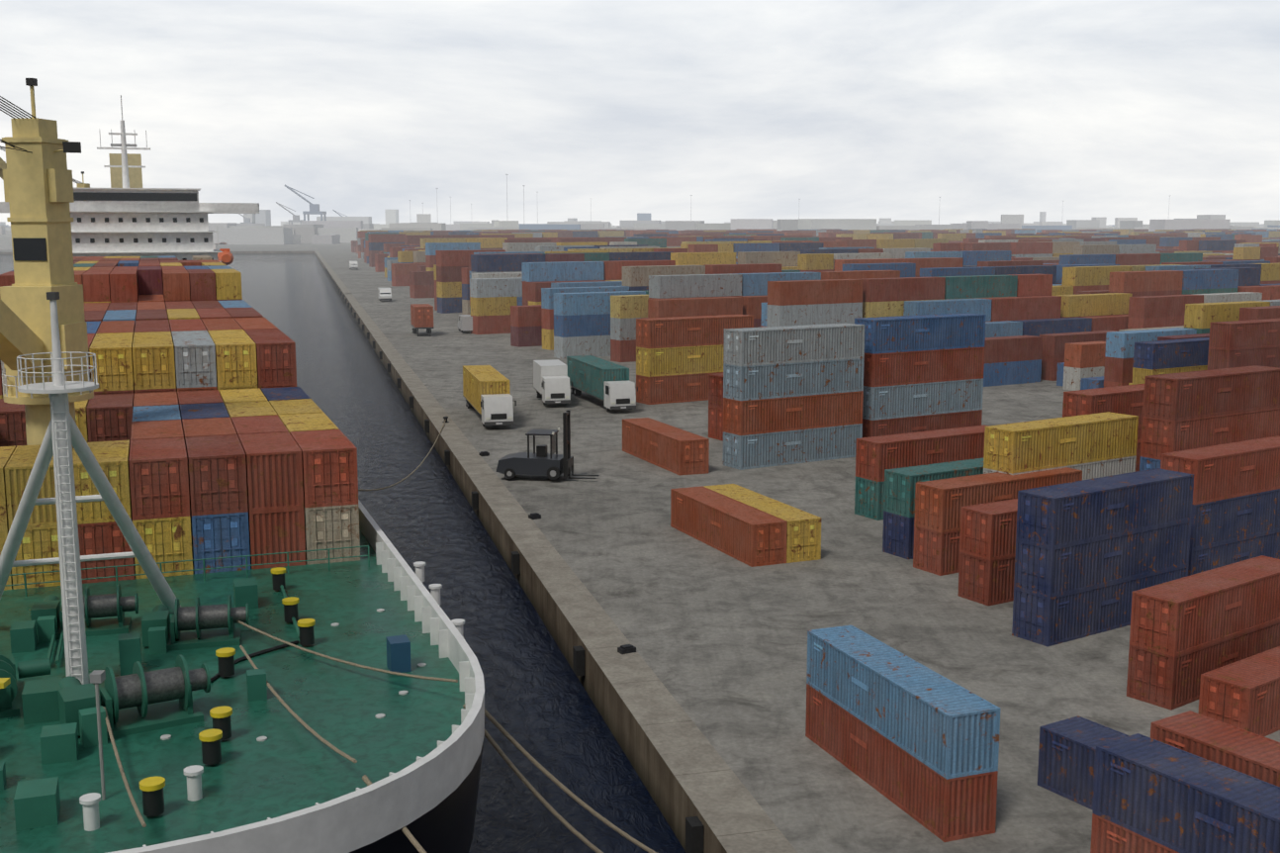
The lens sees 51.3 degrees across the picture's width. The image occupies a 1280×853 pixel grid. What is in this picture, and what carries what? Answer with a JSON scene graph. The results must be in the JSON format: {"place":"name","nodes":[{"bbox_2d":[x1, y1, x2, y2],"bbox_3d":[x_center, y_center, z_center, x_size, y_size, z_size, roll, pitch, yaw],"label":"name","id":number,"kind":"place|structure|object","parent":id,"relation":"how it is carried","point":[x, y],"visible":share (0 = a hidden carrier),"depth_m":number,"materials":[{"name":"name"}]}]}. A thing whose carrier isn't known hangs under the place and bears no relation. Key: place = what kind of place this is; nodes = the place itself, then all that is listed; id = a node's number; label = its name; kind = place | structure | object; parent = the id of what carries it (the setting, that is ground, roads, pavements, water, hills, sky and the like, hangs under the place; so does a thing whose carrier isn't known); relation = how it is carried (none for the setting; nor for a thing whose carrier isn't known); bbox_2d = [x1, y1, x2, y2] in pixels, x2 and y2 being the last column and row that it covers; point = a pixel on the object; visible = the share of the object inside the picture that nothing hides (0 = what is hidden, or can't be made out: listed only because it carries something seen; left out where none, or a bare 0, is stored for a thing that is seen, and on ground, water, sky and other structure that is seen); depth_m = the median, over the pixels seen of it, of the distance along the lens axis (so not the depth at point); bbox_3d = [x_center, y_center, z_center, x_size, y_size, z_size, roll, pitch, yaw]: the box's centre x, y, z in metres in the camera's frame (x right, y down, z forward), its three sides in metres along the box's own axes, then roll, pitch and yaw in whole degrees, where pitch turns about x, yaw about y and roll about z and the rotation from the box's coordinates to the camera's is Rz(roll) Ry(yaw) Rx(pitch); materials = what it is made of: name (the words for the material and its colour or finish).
{"place":"outdoors","nodes":[
{"label":"outdoors","id":0,"kind":"place"},
{"bbox_2d":[0,254,685,852],"bbox_3d":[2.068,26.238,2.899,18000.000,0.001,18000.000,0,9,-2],"label":"water","id":1,"kind":"structure","parent":0,"point":[540,707],"depth_m":94.38,"materials":[{"name":"blue liquid"}]},
{"bbox_2d":[0,78,484,852],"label":"ship","id":2,"kind":"object","parent":1,"relation":"on","point":[279,709],"visible":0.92,"depth_m":45.18,"materials":[{"name":"paint"}]},
{"bbox_2d":[0,251,797,852],"bbox_3d":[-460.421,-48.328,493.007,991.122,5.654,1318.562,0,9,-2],"label":"quay wall","id":3,"kind":"structure","parent":0,"point":[681,766],"depth_m":72.84,"materials":[{"name":"grey concrete"}]},
{"bbox_2d":[325,268,703,852],"bbox_3d":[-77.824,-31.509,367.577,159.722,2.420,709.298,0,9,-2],"label":"quay fittings","id":4,"kind":"object","parent":3,"relation":"attached to","point":[693,834],"visible":0.98,"depth_m":75.89,"materials":[{"name":"metal"}]},
{"bbox_2d":[358,419,656,852],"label":"mooring lines","id":5,"kind":"object","parent":4,"relation":"attached to","point":[508,762],"visible":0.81,"depth_m":43.91,"materials":[{"name":"fabric"}]},
{"bbox_2d":[0,242,1279,852],"bbox_3d":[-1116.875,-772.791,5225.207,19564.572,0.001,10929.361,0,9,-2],"label":"ground","id":6,"kind":"structure","parent":0,"point":[716,638],"depth_m":83.11,"materials":[{"name":"concrete"}]},
{"bbox_2d":[349,261,638,479],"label":"port vehicles","id":7,"kind":"object","parent":6,"relation":"on","point":[551,382],"visible":0.94,"depth_m":154.96,"materials":[{"name":"paint"}]},
{"bbox_2d":[0,228,1279,852],"bbox_3d":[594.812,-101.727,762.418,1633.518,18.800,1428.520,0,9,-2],"label":"containers","id":8,"kind":"object","parent":6,"relation":"on","point":[1136,486],"visible":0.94,"depth_m":95.75,"materials":[{"name":"metal"}]},
{"bbox_2d":[0,174,1279,249],"bbox_3d":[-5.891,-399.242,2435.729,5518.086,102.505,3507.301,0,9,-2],"label":"skyline","id":9,"kind":"structure","parent":6,"relation":"on","point":[255,228],"depth_m":1737.15},
{"bbox_2d":[0,0,1279,225],"label":"sky","id":10,"kind":"structure","parent":0,"point":[612,111],"materials":[{"name":"white"}]}
]}

